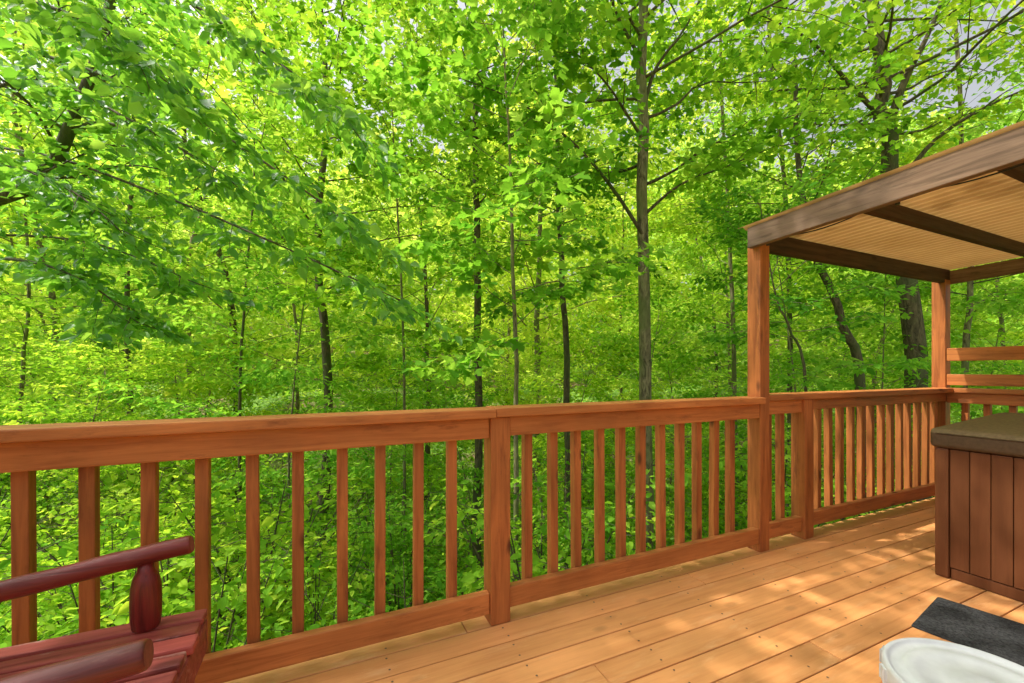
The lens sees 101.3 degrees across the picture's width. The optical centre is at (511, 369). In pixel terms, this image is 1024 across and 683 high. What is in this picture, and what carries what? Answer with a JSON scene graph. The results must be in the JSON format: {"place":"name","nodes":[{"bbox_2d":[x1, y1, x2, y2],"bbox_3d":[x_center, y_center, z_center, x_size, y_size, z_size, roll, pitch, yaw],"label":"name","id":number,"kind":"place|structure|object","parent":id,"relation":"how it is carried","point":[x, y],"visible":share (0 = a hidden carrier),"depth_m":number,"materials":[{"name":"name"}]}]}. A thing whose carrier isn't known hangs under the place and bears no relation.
{"place":"outdoors","nodes":[
{"label":"outdoors","id":0,"kind":"place"},
{"bbox_2d":[0,294,1023,638],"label":"ground","id":1,"kind":"structure","parent":0,"point":[264,402],"depth_m":23.96,"materials":[{"name":"green plant"}]},
{"bbox_2d":[0,478,64,574],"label":"shrub","id":2,"kind":"object","parent":1,"relation":"on","point":[7,501],"visible":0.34,"depth_m":7.20,"materials":[{"name":"green plant"}]},
{"bbox_2d":[0,378,66,545],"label":"understory tree","id":3,"kind":"object","parent":1,"relation":"on","point":[17,394],"visible":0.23,"depth_m":9.30,"materials":[{"name":"green plant"}]},
{"bbox_2d":[0,490,75,628],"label":"shrub","id":4,"kind":"object","parent":1,"relation":"on","point":[2,522],"visible":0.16,"depth_m":5.47,"materials":[{"name":"green plant"}]},
{"bbox_2d":[0,77,76,424],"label":"background tree","id":5,"kind":"object","parent":1,"relation":"on","point":[6,381],"visible":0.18,"depth_m":17.12,"materials":[{"name":"green plant"}]},
{"bbox_2d":[0,413,77,547],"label":"shrub","id":6,"kind":"object","parent":1,"relation":"on","point":[40,490],"visible":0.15,"depth_m":10.52,"materials":[{"name":"green plant"}]},
{"bbox_2d":[0,252,86,492],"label":"understory tree","id":7,"kind":"object","parent":1,"relation":"on","point":[29,386],"visible":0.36,"depth_m":11.59,"materials":[{"name":"green plant"}]},
{"bbox_2d":[0,110,115,420],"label":"background tree","id":8,"kind":"object","parent":1,"relation":"on","point":[24,127],"visible":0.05,"depth_m":19.16,"materials":[{"name":"green plant"}]},
{"bbox_2d":[0,508,139,645],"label":"shrub","id":9,"kind":"object","parent":1,"relation":"on","point":[66,546],"visible":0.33,"depth_m":3.51,"materials":[{"name":"green plant"}]},
{"bbox_2d":[0,315,175,548],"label":"understory tree","id":10,"kind":"object","parent":1,"relation":"on","point":[49,376],"visible":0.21,"depth_m":10.84,"materials":[{"name":"green plant"}]},
{"bbox_2d":[0,285,182,533],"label":"understory tree","id":11,"kind":"object","parent":1,"relation":"on","point":[37,331],"visible":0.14,"depth_m":12.90,"materials":[{"name":"green plant"}]},
{"bbox_2d":[0,516,184,640],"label":"shrub","id":12,"kind":"object","parent":1,"relation":"on","point":[49,592],"visible":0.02,"depth_m":4.47,"materials":[{"name":"green plant"}]},
{"bbox_2d":[0,0,188,423],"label":"tree","id":13,"kind":"object","parent":1,"relation":"on","point":[27,326],"visible":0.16,"depth_m":9.47,"materials":[{"name":"green plant"}]},
{"bbox_2d":[7,491,189,603],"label":"shrub","id":14,"kind":"object","parent":1,"relation":"on","point":[116,528],"visible":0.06,"depth_m":7.46,"materials":[{"name":"green plant"}]},
{"bbox_2d":[0,522,214,647],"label":"shrub","id":15,"kind":"object","parent":1,"relation":"on","point":[42,620],"visible":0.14,"depth_m":3.16,"materials":[{"name":"green plant"}]},
{"bbox_2d":[0,0,221,510],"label":"background tree","id":16,"kind":"object","parent":1,"relation":"on","point":[22,290],"visible":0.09,"depth_m":15.19,"materials":[{"name":"green plant"}]},
{"bbox_2d":[0,0,222,228],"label":"tree","id":17,"kind":"object","parent":1,"relation":"on","point":[59,147],"visible":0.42,"depth_m":4.74,"materials":[{"name":"green plant"}]},
{"bbox_2d":[0,337,223,611],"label":"understory tree","id":18,"kind":"object","parent":1,"relation":"on","point":[52,413],"visible":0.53,"depth_m":7.29,"materials":[{"name":"green plant"}]},
{"bbox_2d":[31,264,197,412],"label":"understory tree","id":19,"kind":"object","parent":1,"relation":"on","point":[117,286],"visible":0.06,"depth_m":16.87,"materials":[{"name":"green plant"}]},
{"bbox_2d":[0,466,242,620],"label":"shrub","id":20,"kind":"object","parent":1,"relation":"on","point":[162,521],"visible":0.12,"depth_m":5.54,"materials":[{"name":"green plant"}]},
{"bbox_2d":[57,471,232,572],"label":"shrub","id":21,"kind":"object","parent":1,"relation":"on","point":[131,485],"visible":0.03,"depth_m":9.69,"materials":[{"name":"green plant"}]},
{"bbox_2d":[15,237,287,517],"bbox_3d":[-10.220,0.822,12.777,5.792,8.874,5.859,0,0,-8],"label":"understory tree","id":22,"kind":"object","parent":1,"relation":"on","point":[160,315],"visible":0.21,"depth_m":12.06,"materials":[{"name":"green plant"}]},
{"bbox_2d":[0,0,315,535],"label":"tree","id":23,"kind":"object","parent":1,"relation":"on","point":[127,286],"visible":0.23,"depth_m":10.65,"materials":[{"name":"green plant"}]},
{"bbox_2d":[0,524,325,652],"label":"shrub","id":24,"kind":"object","parent":1,"relation":"on","point":[181,587],"visible":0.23,"depth_m":3.65,"materials":[{"name":"green plant"}]},
{"bbox_2d":[36,314,290,576],"bbox_3d":[-8.002,1.961,10.478,4.576,6.805,5.592,0,0,43],"label":"understory tree","id":25,"kind":"object","parent":1,"relation":"on","point":[188,384],"visible":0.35,"depth_m":10.13,"materials":[{"name":"green plant"}]},
{"bbox_2d":[120,407,212,517],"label":"shrub","id":26,"kind":"object","parent":1,"relation":"on","point":[172,479],"visible":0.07,"depth_m":13.91,"materials":[{"name":"green plant"}]},
{"bbox_2d":[52,0,316,415],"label":"background tree","id":27,"kind":"object","parent":1,"relation":"on","point":[221,168],"visible":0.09,"depth_m":20.81,"materials":[{"name":"green plant"}]},
{"bbox_2d":[0,0,376,526],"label":"background tree","id":28,"kind":"object","parent":1,"relation":"on","point":[183,468],"visible":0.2,"depth_m":12.44,"materials":[{"name":"green plant"}]},
{"bbox_2d":[56,525,321,652],"bbox_3d":[-2.146,2.347,2.988,1.671,2.370,1.751,0,0,-38],"label":"shrub","id":29,"kind":"object","parent":1,"relation":"on","point":[239,595],"visible":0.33,"depth_m":3.12,"materials":[{"name":"green plant"}]},
{"bbox_2d":[141,316,258,417],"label":"understory tree","id":30,"kind":"object","parent":1,"relation":"on","point":[239,325],"visible":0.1,"depth_m":19.65,"materials":[{"name":"green plant"}]},
{"bbox_2d":[67,0,393,588],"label":"tree","id":31,"kind":"object","parent":1,"relation":"on","point":[283,134],"visible":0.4,"depth_m":8.31,"materials":[{"name":"green plant"}]},
{"bbox_2d":[0,0,462,351],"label":"tree","id":32,"kind":"object","parent":1,"relation":"on","point":[174,105],"visible":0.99,"depth_m":3.65,"materials":[{"name":"green plant"}]},
{"bbox_2d":[105,471,388,650],"bbox_3d":[-2.826,2.365,4.937,2.762,2.674,2.726,0,0,-17],"label":"shrub","id":33,"kind":"object","parent":1,"relation":"on","point":[231,520],"visible":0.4,"depth_m":4.79,"materials":[{"name":"green plant"}]},
{"bbox_2d":[194,490,318,612],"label":"shrub","id":34,"kind":"object","parent":1,"relation":"on","point":[226,538],"visible":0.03,"depth_m":8.60,"materials":[{"name":"green plant"}]},
{"bbox_2d":[75,166,445,615],"bbox_3d":[-3.866,0.776,7.020,5.196,7.871,5.138,0,0,-35],"label":"understory tree","id":35,"kind":"object","parent":1,"relation":"on","point":[264,376],"visible":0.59,"depth_m":6.57,"materials":[{"name":"green plant"}]},
{"bbox_2d":[207,102,366,414],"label":"background tree","id":36,"kind":"object","parent":1,"relation":"on","point":[311,340],"visible":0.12,"depth_m":20.47,"materials":[{"name":"green plant"}]},
{"bbox_2d":[211,448,371,607],"bbox_3d":[-3.928,3.025,7.763,2.659,3.600,2.539,0,0,-13],"label":"shrub","id":37,"kind":"object","parent":1,"relation":"on","point":[281,486],"visible":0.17,"depth_m":7.86,"materials":[{"name":"green plant"}]},
{"bbox_2d":[66,0,538,610],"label":"tree","id":38,"kind":"object","parent":1,"relation":"on","point":[218,88],"visible":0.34,"depth_m":8.81,"materials":[{"name":"green plant"}]},
{"bbox_2d":[223,526,395,640],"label":"shrub","id":39,"kind":"object","parent":1,"relation":"on","point":[313,554],"visible":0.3,"depth_m":3.95,"materials":[{"name":"green plant"}]},
{"bbox_2d":[329,448,406,538],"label":"shrub","id":40,"kind":"object","parent":1,"relation":"on","point":[369,497],"visible":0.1,"depth_m":12.34,"materials":[{"name":"green plant"}]},
{"bbox_2d":[261,533,481,634],"bbox_3d":[-0.680,2.404,3.164,1.805,2.221,2.056,0,0,44],"label":"shrub","id":41,"kind":"object","parent":1,"relation":"on","point":[278,627],"visible":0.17,"depth_m":3.29,"materials":[{"name":"green plant"}]},
{"bbox_2d":[314,483,465,618],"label":"shrub","id":42,"kind":"object","parent":1,"relation":"on","point":[390,530],"visible":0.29,"depth_m":5.04,"materials":[{"name":"green plant"}]},
{"bbox_2d":[311,332,471,581],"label":"understory tree","id":43,"kind":"object","parent":1,"relation":"on","point":[410,467],"visible":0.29,"depth_m":10.75,"materials":[{"name":"green plant"}]},
{"bbox_2d":[320,371,466,548],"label":"understory tree","id":44,"kind":"object","parent":1,"relation":"on","point":[381,395],"visible":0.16,"depth_m":11.73,"materials":[{"name":"green plant"}]},
{"bbox_2d":[229,0,558,577],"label":"tree","id":45,"kind":"object","parent":1,"relation":"on","point":[334,48],"visible":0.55,"depth_m":6.99,"materials":[{"name":"green plant"}]},
{"bbox_2d":[308,453,479,616],"bbox_3d":[-1.807,2.879,6.459,2.286,2.813,2.604,0,0,16],"label":"shrub","id":46,"kind":"object","parent":1,"relation":"on","point":[410,535],"visible":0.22,"depth_m":6.59,"materials":[{"name":"green plant"}]},
{"bbox_2d":[332,477,472,597],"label":"shrub","id":47,"kind":"object","parent":1,"relation":"on","point":[441,546],"visible":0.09,"depth_m":8.78,"materials":[{"name":"green plant"}]},
{"bbox_2d":[288,0,527,508],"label":"background tree","id":48,"kind":"object","parent":1,"relation":"on","point":[427,294],"visible":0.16,"depth_m":14.39,"materials":[{"name":"green plant"}]},
{"bbox_2d":[372,379,545,595],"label":"understory tree","id":49,"kind":"object","parent":1,"relation":"on","point":[451,405],"visible":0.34,"depth_m":7.74,"materials":[{"name":"green plant"}]},
{"bbox_2d":[300,0,664,591],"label":"tree","id":50,"kind":"object","parent":1,"relation":"on","point":[477,203],"visible":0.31,"depth_m":7.04,"materials":[{"name":"green plant"}]},
{"bbox_2d":[452,288,554,405],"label":"understory tree","id":51,"kind":"object","parent":1,"relation":"on","point":[512,360],"visible":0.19,"depth_m":19.58,"materials":[{"name":"green plant"}]},
{"bbox_2d":[337,0,674,580],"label":"tree","id":52,"kind":"object","parent":1,"relation":"on","point":[547,176],"visible":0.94,"depth_m":4.95,"materials":[{"name":"green plant"}]},
{"bbox_2d":[0,361,1013,643],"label":"undergrowth","id":53,"kind":"object","parent":1,"relation":"on","point":[744,379],"visible":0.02,"depth_m":16.71,"materials":[{"name":"green plant"}]},
{"bbox_2d":[429,73,584,404],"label":"background tree","id":54,"kind":"object","parent":1,"relation":"on","point":[468,318],"visible":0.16,"depth_m":21.77,"materials":[{"name":"green plant"}]},
{"bbox_2d":[0,83,1023,392],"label":"distant wood","id":55,"kind":"object","parent":1,"relation":"on","point":[670,263],"visible":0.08,"depth_m":29.57,"materials":[{"name":"green plant"}]},
{"bbox_2d":[445,343,590,520],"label":"understory tree","id":56,"kind":"object","parent":1,"relation":"on","point":[550,373],"visible":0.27,"depth_m":13.28,"materials":[{"name":"green plant"}]},
{"bbox_2d":[410,479,632,595],"bbox_3d":[0.377,2.268,3.905,2.500,2.701,2.194,0,0,-21],"label":"shrub","id":57,"kind":"object","parent":1,"relation":"on","point":[472,584],"visible":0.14,"depth_m":3.83,"materials":[{"name":"green plant"}]},
{"bbox_2d":[393,0,701,478],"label":"background tree","id":58,"kind":"object","parent":1,"relation":"on","point":[536,335],"visible":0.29,"depth_m":15.89,"materials":[{"name":"green plant"}]},
{"bbox_2d":[424,429,691,580],"bbox_3d":[0.527,2.249,5.067,2.899,3.132,2.545,0,0,-31],"label":"shrub","id":59,"kind":"object","parent":1,"relation":"on","point":[609,522],"visible":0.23,"depth_m":4.90,"materials":[{"name":"green plant"}]},
{"bbox_2d":[409,0,728,565],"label":"tree","id":60,"kind":"object","parent":1,"relation":"on","point":[617,121],"visible":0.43,"depth_m":7.42,"materials":[{"name":"green plant"}]},
{"bbox_2d":[461,326,683,554],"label":"understory tree","id":61,"kind":"object","parent":1,"relation":"on","point":[600,368],"visible":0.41,"depth_m":10.02,"materials":[{"name":"green plant"}]},
{"bbox_2d":[543,440,631,505],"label":"shrub","id":62,"kind":"object","parent":1,"relation":"on","point":[585,480],"visible":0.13,"depth_m":13.73,"materials":[{"name":"green plant"}]},
{"bbox_2d":[510,482,673,579],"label":"shrub","id":63,"kind":"object","parent":1,"relation":"on","point":[514,532],"visible":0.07,"depth_m":4.30,"materials":[{"name":"green plant"}]},
{"bbox_2d":[538,460,669,561],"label":"shrub","id":64,"kind":"object","parent":1,"relation":"on","point":[667,493],"visible":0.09,"depth_m":9.64,"materials":[{"name":"green plant"}]},
{"bbox_2d":[533,486,689,568],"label":"shrub","id":65,"kind":"object","parent":1,"relation":"on","point":[669,526],"visible":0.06,"depth_m":6.86,"materials":[{"name":"green plant"}]},
{"bbox_2d":[542,105,707,400],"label":"background tree","id":66,"kind":"object","parent":1,"relation":"on","point":[665,169],"visible":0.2,"depth_m":18.77,"materials":[{"name":"green plant"}]},
{"bbox_2d":[614,346,685,460],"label":"understory tree","id":67,"kind":"object","parent":1,"relation":"on","point":[633,446],"visible":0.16,"depth_m":17.26,"materials":[{"name":"green plant"}]},
{"bbox_2d":[410,0,903,548],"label":"tree","id":68,"kind":"object","parent":1,"relation":"on","point":[640,88],"visible":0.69,"depth_m":6.38,"materials":[{"name":"green plant"}]},
{"bbox_2d":[590,297,745,525],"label":"understory tree","id":69,"kind":"object","parent":1,"relation":"on","point":[688,470],"visible":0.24,"depth_m":12.90,"materials":[{"name":"green plant"}]},
{"bbox_2d":[561,271,790,544],"bbox_3d":[3.717,1.434,10.431,5.357,7.514,5.800,0,0,-41],"label":"understory tree","id":70,"kind":"object","parent":1,"relation":"on","point":[662,301],"visible":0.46,"depth_m":10.22,"materials":[{"name":"green plant"}]},
{"bbox_2d":[627,80,783,396],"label":"background tree","id":71,"kind":"object","parent":1,"relation":"on","point":[678,192],"visible":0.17,"depth_m":22.66,"materials":[{"name":"green plant"}]},
{"bbox_2d":[667,441,747,519],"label":"shrub","id":72,"kind":"object","parent":1,"relation":"on","point":[707,489],"visible":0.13,"depth_m":12.39,"materials":[{"name":"green plant"}]},
{"bbox_2d":[637,136,825,453],"bbox_3d":[8.077,-2.395,16.167,6.422,13.668,6.528,0,0,43],"label":"background tree","id":73,"kind":"object","parent":1,"relation":"on","point":[775,171],"visible":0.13,"depth_m":16.18,"materials":[{"name":"green plant"}]},
{"bbox_2d":[591,0,955,530],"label":"tree","id":74,"kind":"object","parent":1,"relation":"on","point":[668,225],"visible":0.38,"depth_m":9.95,"materials":[{"name":"green plant"}]},
{"bbox_2d":[719,455,834,527],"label":"shrub","id":75,"kind":"object","parent":1,"relation":"on","point":[737,467],"visible":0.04,"depth_m":8.94,"materials":[{"name":"green plant"}]},
{"bbox_2d":[599,0,978,515],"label":"tree","id":76,"kind":"object","parent":1,"relation":"on","point":[955,98],"visible":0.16,"depth_m":11.06,"materials":[{"name":"green plant"}]},
{"bbox_2d":[702,435,885,535],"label":"shrub","id":77,"kind":"object","parent":1,"relation":"on","point":[737,452],"visible":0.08,"depth_m":6.96,"materials":[{"name":"green plant"}]},
{"bbox_2d":[687,435,903,540],"bbox_3d":[3.240,2.312,5.101,2.149,2.909,2.051,0,0,-27],"label":"shrub","id":78,"kind":"object","parent":1,"relation":"on","point":[744,483],"visible":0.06,"depth_m":4.99,"materials":[{"name":"green plant"}]},
{"bbox_2d":[688,149,922,391],"bbox_3d":[3.727,0.712,5.549,2.511,6.708,2.526,0,0,41],"label":"tree","id":79,"kind":"object","parent":1,"relation":"on","point":[735,339],"visible":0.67,"depth_m":5.51,"materials":[{"name":"green plant"}]},
{"bbox_2d":[608,0,1023,503],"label":"tree","id":80,"kind":"object","parent":1,"relation":"on","point":[913,326],"visible":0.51,"depth_m":7.54,"materials":[{"name":"green plant"}]},
{"bbox_2d":[682,0,967,516],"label":"tree","id":81,"kind":"object","parent":1,"relation":"on","point":[876,126],"visible":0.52,"depth_m":6.93,"materials":[{"name":"green plant"}]},
{"bbox_2d":[739,297,930,521],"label":"understory tree","id":82,"kind":"object","parent":1,"relation":"on","point":[859,336],"visible":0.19,"depth_m":12.38,"materials":[{"name":"green plant"}]},
{"bbox_2d":[651,166,1023,537],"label":"understory tree","id":83,"kind":"object","parent":1,"relation":"on","point":[899,365],"visible":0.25,"depth_m":7.12,"materials":[{"name":"green plant"}]},
{"bbox_2d":[782,287,931,449],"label":"understory tree","id":84,"kind":"object","parent":1,"relation":"on","point":[867,378],"visible":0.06,"depth_m":18.28,"materials":[{"name":"green plant"}]},
{"bbox_2d":[741,259,1021,511],"bbox_3d":[8.490,0.613,10.038,5.929,9.084,5.997,0,0,-9],"label":"understory tree","id":85,"kind":"object","parent":1,"relation":"on","point":[873,348],"visible":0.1,"depth_m":9.74,"materials":[{"name":"green plant"}]},
{"bbox_2d":[755,0,1023,421],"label":"tree","id":86,"kind":"object","parent":1,"relation":"on","point":[969,300],"visible":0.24,"depth_m":8.95,"materials":[{"name":"green plant"}]},
{"bbox_2d":[794,103,1000,448],"bbox_3d":[14.431,-2.398,16.813,6.818,14.510,6.930,0,0,-31],"label":"background tree","id":87,"kind":"object","parent":1,"relation":"on","point":[889,343],"visible":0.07,"depth_m":16.07,"materials":[{"name":"green plant"}]},
{"bbox_2d":[835,261,1023,503],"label":"understory tree","id":88,"kind":"object","parent":1,"relation":"on","point":[977,326],"visible":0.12,"depth_m":9.71,"materials":[{"name":"green plant"}]},
{"bbox_2d":[846,107,1021,423],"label":"background tree","id":89,"kind":"object","parent":1,"relation":"on","point":[985,133],"depth_m":18.34,"materials":[{"name":"green plant"}]},
{"bbox_2d":[856,52,1023,468],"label":"background tree","id":90,"kind":"object","parent":1,"relation":"on","point":[1001,126],"visible":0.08,"depth_m":13.36,"materials":[{"name":"green plant"}]},
{"bbox_2d":[875,338,1023,496],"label":"understory tree","id":91,"kind":"object","parent":1,"relation":"on","point":[980,372],"visible":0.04,"depth_m":12.47,"materials":[{"name":"green plant"}]},
{"bbox_2d":[885,286,1023,430],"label":"understory tree","id":92,"kind":"object","parent":1,"relation":"on","point":[959,322],"visible":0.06,"depth_m":16.71,"materials":[{"name":"green plant"}]},
{"bbox_2d":[975,274,1023,330],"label":"background tree","id":93,"kind":"object","parent":1,"relation":"on","point":[994,319],"visible":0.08,"depth_m":23.94,"materials":[{"name":"green plant"}]},
{"bbox_2d":[994,330,1023,388],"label":"understory tree","id":94,"kind":"object","parent":1,"relation":"on","point":[1009,334],"visible":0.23,"depth_m":11.38,"materials":[{"name":"green plant"}]},
{"bbox_2d":[0,0,1023,292],"label":"sky","id":95,"kind":"structure","parent":0,"point":[973,87],"materials":[{"name":"white"}]},
{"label":"deck supports","id":96,"kind":"structure","parent":0,"visible":0},
{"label":"deck frame","id":97,"kind":"structure","parent":96,"relation":"on","visible":0},
{"bbox_2d":[224,497,1023,682],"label":"deck","id":98,"kind":"structure","parent":97,"relation":"on","point":[843,601],"depth_m":1.76,"materials":[{"name":"wood"}]},
{"bbox_2d":[0,536,206,682],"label":"log chair","id":99,"kind":"object","parent":98,"relation":"on","point":[148,643],"visible":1,"depth_m":1.03,"materials":[{"name":"red wood"}]},
{"bbox_2d":[0,396,765,682],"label":"deck railing","id":100,"kind":"object","parent":98,"relation":"on","point":[86,449],"visible":0.97,"depth_m":1.62,"materials":[{"name":"brown wood"}]},
{"bbox_2d":[769,387,953,538],"bbox_3d":[2.550,0.609,3.030,2.301,0.922,0.138,0,0,-24],"label":"deck railing","id":101,"kind":"object","parent":98,"relation":"on","point":[808,511],"visible":0.83,"depth_m":2.97,"materials":[{"name":"brown wood"}]},
{"bbox_2d":[738,120,1023,551],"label":"tub shelter","id":102,"kind":"object","parent":98,"relation":"on","point":[933,228],"visible":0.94,"depth_m":2.47,"materials":[{"name":"brown wood"}]},
{"bbox_2d":[766,163,1023,245],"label":"light cable","id":103,"kind":"object","parent":102,"relation":"attached to","point":[898,203],"visible":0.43,"depth_m":1.69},
{"bbox_2d":[879,637,1023,682],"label":"lidded bucket","id":104,"kind":"object","parent":98,"relation":"on","point":[914,660],"visible":1,"depth_m":1.01,"materials":[{"name":"white plastic"}]},
{"bbox_2d":[911,597,1023,666],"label":"rubber mat","id":105,"kind":"object","parent":98,"relation":"on","point":[965,625],"visible":0.97,"depth_m":1.73,"materials":[{"name":"black rubber"}]},
{"bbox_2d":[930,412,1023,601],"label":"hot tub","id":106,"kind":"object","parent":98,"relation":"on","point":[979,502],"visible":1,"depth_m":2.05,"materials":[{"name":"brown wood"}]},
{"bbox_2d":[947,346,1023,420],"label":"end railing","id":107,"kind":"object","parent":98,"relation":"on","point":[1013,399],"visible":0.46,"depth_m":3.29,"materials":[{"name":"brown wood"}]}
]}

